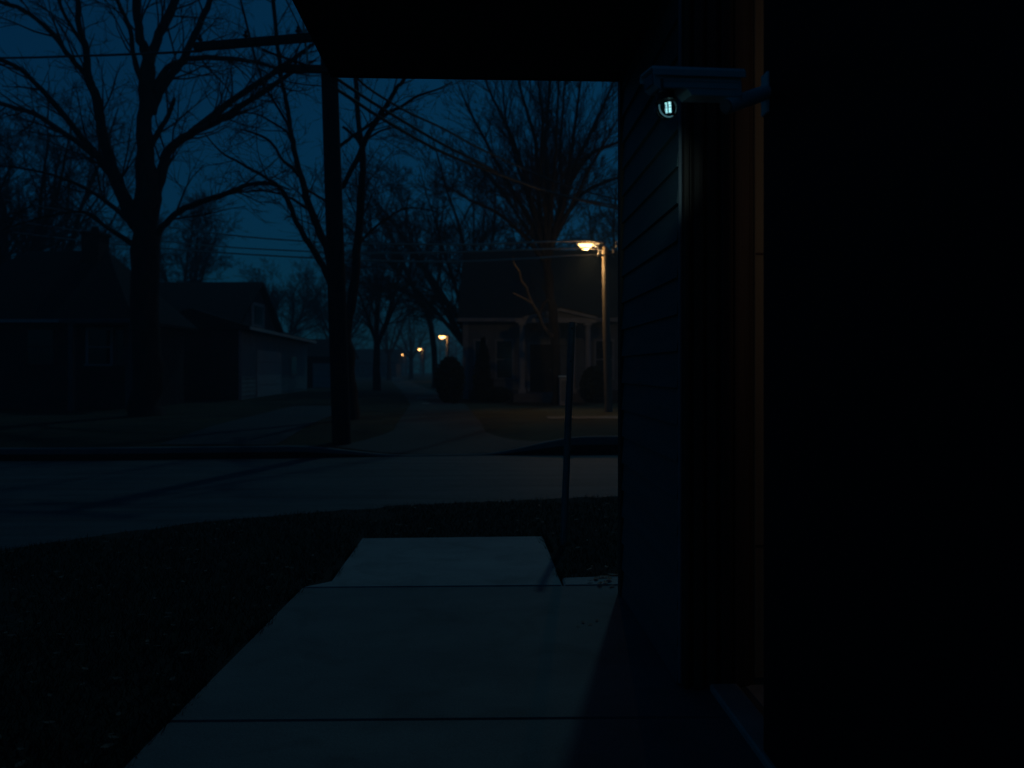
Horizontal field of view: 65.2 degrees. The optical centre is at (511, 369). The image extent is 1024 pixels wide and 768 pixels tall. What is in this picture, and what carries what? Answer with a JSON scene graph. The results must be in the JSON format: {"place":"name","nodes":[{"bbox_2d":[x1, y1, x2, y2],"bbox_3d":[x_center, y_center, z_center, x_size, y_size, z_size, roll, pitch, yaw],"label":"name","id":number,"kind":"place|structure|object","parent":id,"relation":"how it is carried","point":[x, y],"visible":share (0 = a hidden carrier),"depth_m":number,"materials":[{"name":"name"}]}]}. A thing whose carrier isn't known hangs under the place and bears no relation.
{"place":"outdoors","nodes":[
{"label":"outdoors","id":0,"kind":"place"},
{"bbox_2d":[161,406,330,444],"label":"driveway","id":1,"kind":"structure","parent":0,"point":[274,427],"depth_m":18.70,"materials":[{"name":"concrete"}]},
{"bbox_2d":[0,494,617,767],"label":"lawn","id":2,"kind":"structure","parent":0,"point":[340,562],"depth_m":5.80,"materials":[{"name":"plant"}]},
{"bbox_2d":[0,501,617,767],"bbox_3d":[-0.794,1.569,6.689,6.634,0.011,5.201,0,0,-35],"label":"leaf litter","id":3,"kind":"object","parent":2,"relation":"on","point":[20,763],"visible":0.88,"depth_m":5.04,"materials":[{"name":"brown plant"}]},
{"bbox_2d":[304,536,561,587],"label":"front walk","id":4,"kind":"structure","parent":2,"relation":"on","point":[450,562],"depth_m":6.46,"materials":[{"name":"concrete"}]},
{"bbox_2d":[124,718,764,767],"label":"front walk","id":5,"kind":"structure","parent":2,"relation":"on","point":[651,743],"depth_m":3.38,"materials":[{"name":"concrete"}]},
{"bbox_2d":[170,586,763,722],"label":"front walk","id":6,"kind":"structure","parent":2,"relation":"on","point":[435,653],"depth_m":4.30,"materials":[{"name":"concrete"}]},
{"bbox_2d":[560,322,574,545],"bbox_3d":[0.507,0.631,7.284,0.145,2.138,0.040,0,0,0],"label":"sign post","id":7,"kind":"object","parent":2,"relation":"on","point":[567,432],"visible":0.89,"depth_m":7.30,"materials":[{"name":"metal"}]},
{"bbox_2d":[292,0,1023,767],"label":"house","id":8,"kind":"structure","parent":2,"relation":"on","point":[820,410],"depth_m":2.73,"materials":[{"name":"paint"}]},
{"bbox_2d":[640,66,770,119],"bbox_3d":[0.773,-1.058,3.048,0.593,0.255,0.160,0,0,-23],"label":"security camera","id":9,"kind":"object","parent":8,"relation":"attached to","point":[665,85],"visible":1,"depth_m":2.98,"materials":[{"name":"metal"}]},
{"bbox_2d":[0,454,617,550],"bbox_3d":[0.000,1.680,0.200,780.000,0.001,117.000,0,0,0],"label":"road","id":10,"kind":"structure","parent":0,"point":[44,501],"depth_m":11.54,"materials":[{"name":"grey asphalt"}]},
{"bbox_2d":[0,436,617,456],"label":"kerb","id":11,"kind":"structure","parent":10,"relation":"on","point":[592,440],"depth_m":15.24,"materials":[{"name":"concrete"}]},
{"bbox_2d":[0,373,617,453],"bbox_3d":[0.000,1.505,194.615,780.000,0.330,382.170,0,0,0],"label":"lawn","id":12,"kind":"structure","parent":0,"point":[383,411],"depth_m":21.55,"materials":[{"name":"green plant"}]},
{"bbox_2d":[0,15,164,263],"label":"bare tree","id":13,"kind":"object","parent":12,"relation":"on","point":[36,243],"visible":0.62,"depth_m":38.81,"materials":[{"name":"brown plant"}]},
{"bbox_2d":[1,117,176,264],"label":"bare tree","id":14,"kind":"object","parent":12,"relation":"on","point":[62,248],"visible":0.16,"depth_m":46.66,"materials":[{"name":"brown plant"}]},
{"bbox_2d":[13,202,181,281],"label":"bare tree","id":15,"kind":"object","parent":12,"relation":"on","point":[121,260],"visible":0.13,"depth_m":53.93,"materials":[{"name":"brown plant"}]},
{"bbox_2d":[0,227,196,410],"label":"house","id":16,"kind":"structure","parent":12,"relation":"on","point":[65,335],"depth_m":28.00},
{"bbox_2d":[23,327,56,365],"bbox_3d":[-16.485,-0.815,27.934,1.150,1.350,0.089,0,0,0],"label":"window","id":17,"kind":"structure","parent":16,"relation":"in","point":[39,342],"depth_m":27.97,"materials":[{"name":"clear glass"}]},
{"bbox_2d":[84,327,112,365],"bbox_3d":[-14.420,-0.815,27.934,1.010,1.350,0.089,0,0,0],"label":"window","id":18,"kind":"structure","parent":16,"relation":"in","point":[99,340],"depth_m":27.97,"materials":[{"name":"glass"}]},
{"bbox_2d":[112,327,126,365],"bbox_3d":[-13.703,-0.815,27.934,0.485,1.350,0.089,0,0,0],"label":"window","id":19,"kind":"structure","parent":16,"relation":"in","point":[119,332],"depth_m":27.95,"materials":[{"name":"black glass"}]},
{"bbox_2d":[0,0,320,415],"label":"bare tree","id":20,"kind":"object","parent":12,"relation":"on","point":[139,213],"visible":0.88,"depth_m":23.69,"materials":[{"name":"brown plant"}]},
{"bbox_2d":[111,164,247,281],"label":"bare tree","id":21,"kind":"object","parent":12,"relation":"on","point":[197,261],"visible":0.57,"depth_m":60.50,"materials":[{"name":"brown plant"}]},
{"bbox_2d":[159,282,316,399],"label":"house","id":22,"kind":"structure","parent":12,"relation":"on","point":[240,344],"depth_m":39.05,"materials":[{"name":"grey"}]},
{"bbox_2d":[184,352,217,399],"bbox_3d":[-14.352,0.275,36.273,2.000,2.150,0.040,0,0,-5],"label":"door","id":23,"kind":"structure","parent":22,"relation":"in","point":[200,368],"depth_m":36.28,"materials":[{"name":"paint"}]},
{"bbox_2d":[251,302,264,327],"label":"window","id":24,"kind":"structure","parent":22,"relation":"in","point":[257,309],"depth_m":41.16,"materials":[{"name":"black glass"}]},
{"bbox_2d":[257,350,280,396],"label":"garage door","id":25,"kind":"structure","parent":22,"relation":"in","point":[268,362],"depth_m":42.04,"materials":[{"name":"paint"}]},
{"bbox_2d":[291,355,296,376],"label":"window","id":26,"kind":"structure","parent":22,"relation":"in","point":[293,358],"depth_m":49.24,"materials":[{"name":"glass"}]},
{"bbox_2d":[193,21,350,444],"bbox_3d":[-4.596,-2.773,16.409,3.778,8.958,0.769,0,0,11],"label":"utility pole","id":27,"kind":"object","parent":12,"relation":"on","point":[339,370],"visible":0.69,"depth_m":16.24,"materials":[{"name":"brown wood"}]},
{"bbox_2d":[0,50,202,58],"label":"power line","id":28,"kind":"object","parent":27,"relation":"attached to","point":[120,54],"visible":1,"depth_m":18.32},
{"bbox_2d":[200,20,321,86],"bbox_3d":[-6.331,-7.705,19.064,0.298,3.860,7.403,0,0,-40],"label":"power line","id":29,"kind":"object","parent":27,"relation":"attached to","point":[260,68],"visible":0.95,"depth_m":17.91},
{"bbox_2d":[286,0,302,32],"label":"power line","id":30,"kind":"object","parent":27,"relation":"attached to","point":[293,15],"visible":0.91,"depth_m":15.50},
{"bbox_2d":[329,83,617,209],"bbox_3d":[0.735,-5.805,24.206,0.494,0.772,18.293,0,0,30],"label":"power line","id":31,"kind":"object","parent":27,"relation":"attached to","point":[343,93],"visible":0.87,"depth_m":20.18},
{"bbox_2d":[329,74,617,206],"bbox_3d":[0.856,-6.041,24.637,0.430,1.011,19.324,0,0,29],"label":"power line","id":32,"kind":"object","parent":27,"relation":"attached to","point":[402,120],"visible":0.68,"depth_m":18.91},
{"bbox_2d":[357,78,617,199],"bbox_3d":[0.617,-6.245,24.162,0.774,0.836,18.072,0,0,28],"label":"power line","id":33,"kind":"object","parent":27,"relation":"attached to","point":[403,109],"visible":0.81,"depth_m":20.61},
{"bbox_2d":[233,257,348,338],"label":"bare tree","id":34,"kind":"object","parent":12,"relation":"on","point":[294,324],"visible":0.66,"depth_m":74.59,"materials":[{"name":"brown plant"}]},
{"bbox_2d":[154,0,483,419],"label":"bare tree","id":35,"kind":"object","parent":12,"relation":"on","point":[359,158],"visible":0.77,"depth_m":22.00,"materials":[{"name":"brown plant"}]},
{"bbox_2d":[307,339,358,387],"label":"garage","id":36,"kind":"structure","parent":12,"relation":"on","point":[318,364],"depth_m":62.00,"materials":[{"name":"grey"}]},
{"bbox_2d":[313,363,330,387],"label":"garage door","id":37,"kind":"structure","parent":36,"relation":"in","point":[321,371],"depth_m":61.96,"materials":[{"name":"paint"}]},
{"bbox_2d":[279,246,391,348],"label":"bare tree","id":38,"kind":"object","parent":12,"relation":"on","point":[354,325],"visible":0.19,"depth_m":87.25,"materials":[{"name":"brown plant"}]},
{"bbox_2d":[285,195,462,390],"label":"bare tree","id":39,"kind":"object","parent":12,"relation":"on","point":[377,336],"visible":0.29,"depth_m":51.44,"materials":[{"name":"brown plant"}]},
{"bbox_2d":[295,329,462,373],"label":"wood","id":40,"kind":"object","parent":12,"relation":"on","point":[455,354],"visible":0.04,"depth_m":252.62,"materials":[{"name":"brown plant"}]},
{"bbox_2d":[355,349,403,376],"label":"house","id":41,"kind":"structure","parent":12,"relation":"on","point":[364,365],"depth_m":150.00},
{"bbox_2d":[360,366,365,372],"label":"window","id":42,"kind":"structure","parent":41,"relation":"in","point":[362,368],"depth_m":149.97,"materials":[{"name":"glass"}]},
{"bbox_2d":[380,366,385,372],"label":"window","id":43,"kind":"structure","parent":41,"relation":"in","point":[382,368],"depth_m":149.97,"materials":[{"name":"glass"}]},
{"bbox_2d":[358,291,422,379],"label":"bare tree","id":44,"kind":"object","parent":12,"relation":"on","point":[388,351],"visible":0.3,"depth_m":109.74,"materials":[{"name":"brown plant"}]},
{"bbox_2d":[372,297,442,378],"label":"bare tree","id":45,"kind":"object","parent":12,"relation":"on","point":[410,356],"visible":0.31,"depth_m":124.69,"materials":[{"name":"brown plant"}]},
{"bbox_2d":[357,170,464,387],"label":"bare tree","id":46,"kind":"object","parent":12,"relation":"on","point":[433,352],"visible":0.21,"depth_m":59.90,"materials":[{"name":"brown plant"}]},
{"bbox_2d":[418,348,423,376],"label":"street lamp","id":47,"kind":"object","parent":12,"relation":"on","point":[422,361],"visible":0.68,"depth_m":153.84,"materials":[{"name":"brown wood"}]},
{"bbox_2d":[335,377,549,453],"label":"lane","id":48,"kind":"structure","parent":12,"relation":"on","point":[452,428],"depth_m":18.40,"materials":[{"name":"grey asphalt"}]},
{"bbox_2d":[439,335,449,356],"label":"street lamp","id":49,"kind":"object","parent":12,"relation":"on","point":[447,348],"visible":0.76,"depth_m":97.84,"materials":[{"name":"brown metal"}]},
{"bbox_2d":[286,90,603,346],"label":"bare tree","id":50,"kind":"object","parent":12,"relation":"on","point":[450,311],"visible":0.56,"depth_m":46.13,"materials":[{"name":"brown plant"}]},
{"bbox_2d":[433,356,465,402],"bbox_3d":[-2.535,0.402,33.008,1.357,2.046,1.416,0,0,-22],"label":"shrub","id":51,"kind":"object","parent":12,"relation":"on","point":[450,372],"visible":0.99,"depth_m":32.70,"materials":[{"name":"green plant"}]},
{"bbox_2d":[469,337,495,401],"bbox_3d":[-1.272,-0.009,34.680,1.274,2.901,1.170,0,0,-36],"label":"shrub","id":52,"kind":"object","parent":12,"relation":"on","point":[482,387],"visible":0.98,"depth_m":34.40,"materials":[{"name":"green plant"}]},
{"bbox_2d":[414,80,617,404],"bbox_3d":[1.688,-6.976,31.745,10.714,16.975,9.170,0,0,0],"label":"bare tree","id":53,"kind":"object","parent":12,"relation":"on","point":[543,228],"visible":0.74,"depth_m":31.17,"materials":[{"name":"brown plant"}]},
{"bbox_2d":[457,250,617,402],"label":"house","id":54,"kind":"structure","parent":12,"relation":"on","point":[497,314],"depth_m":35.99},
{"bbox_2d":[473,339,487,373],"bbox_3d":[-1.413,-0.520,35.959,0.635,1.740,0.039,0,0,0],"label":"window","id":55,"kind":"structure","parent":54,"relation":"in","point":[476,342],"depth_m":35.94,"materials":[{"name":"glass"}]},
{"bbox_2d":[494,339,514,378],"bbox_3d":[-0.337,-0.485,35.934,0.915,1.810,0.089,0,0,0],"label":"window","id":56,"kind":"structure","parent":54,"relation":"in","point":[504,348],"depth_m":35.96,"materials":[{"name":"glass"}]},
{"bbox_2d":[530,344,552,391],"bbox_3d":[1.328,-0.087,35.922,1.035,2.126,0.111,0,0,0],"label":"door","id":57,"kind":"structure","parent":54,"relation":"in","point":[542,381],"depth_m":35.93,"materials":[{"name":"paint"}]},
{"bbox_2d":[594,339,614,378],"bbox_3d":[4.140,-0.485,35.934,0.960,1.810,0.089,0,0,0],"label":"window","id":58,"kind":"structure","parent":54,"relation":"in","point":[598,343],"depth_m":35.96,"materials":[{"name":"glass"}]},
{"bbox_2d":[502,154,617,249],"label":"bare tree","id":59,"kind":"object","parent":12,"relation":"on","point":[609,216],"visible":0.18,"depth_m":49.07,"materials":[{"name":"brown plant"}]},
{"bbox_2d":[558,376,565,404],"bbox_3d":[2.034,0.815,31.000,0.470,1.190,0.480,0,0,0],"label":"utility box","id":60,"kind":"object","parent":12,"relation":"on","point":[562,389],"visible":0.45,"depth_m":30.79,"materials":[{"name":"paint"}]},
{"bbox_2d":[579,365,603,402],"bbox_3d":[3.398,0.614,33.504,1.181,1.674,1.302,0,0,0],"label":"shrub","id":61,"kind":"object","parent":12,"relation":"on","point":[594,376],"visible":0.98,"depth_m":33.19,"materials":[{"name":"green plant"}]},
{"bbox_2d":[578,241,617,411],"bbox_3d":[2.786,-1.367,25.878,1.290,5.660,0.345,0,0,0],"label":"street lamp","id":62,"kind":"object","parent":12,"relation":"on","point":[608,406],"visible":0.91,"depth_m":25.80,"materials":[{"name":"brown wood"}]},
{"bbox_2d":[4,199,602,244],"bbox_3d":[-15.565,-7.095,32.923,39.580,6.333,2.285,0,0,24],"label":"power line","id":63,"kind":"object","parent":62,"relation":"attached to","point":[364,243],"visible":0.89,"depth_m":26.60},
{"bbox_2d":[11,220,602,253],"bbox_3d":[-15.554,-6.330,32.910,39.617,5.239,2.162,0,0,24],"label":"power line","id":64,"kind":"object","parent":62,"relation":"attached to","point":[370,252],"visible":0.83,"depth_m":26.64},
{"bbox_2d":[11,232,603,262],"bbox_3d":[-15.538,-5.788,32.904,39.649,4.752,2.179,0,0,24],"label":"power line","id":65,"kind":"object","parent":62,"relation":"attached to","point":[351,259],"visible":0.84,"depth_m":27.08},
{"bbox_2d":[0,444,617,460],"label":"verge bank","id":66,"kind":"structure","parent":0,"point":[591,449],"depth_m":15.16,"materials":[{"name":"green plant"}]},
{"bbox_2d":[0,0,617,372],"label":"sky","id":67,"kind":"structure","parent":0,"point":[13,38],"materials":[{"name":"blue"}]},
{"bbox_2d":[422,403,451,403],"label":"sidewalk","id":68,"kind":"structure","parent":0,"point":[436,403],"depth_m":31.86,"materials":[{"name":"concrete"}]},
{"bbox_2d":[547,416,617,418],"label":"sidewalk","id":69,"kind":"structure","parent":0,"point":[584,417],"depth_m":22.67,"materials":[{"name":"concrete"}]},
{"bbox_2d":[562,576,617,585],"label":"front walk","id":70,"kind":"structure","parent":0,"point":[578,581],"depth_m":5.96,"materials":[{"name":"concrete"}]}
]}

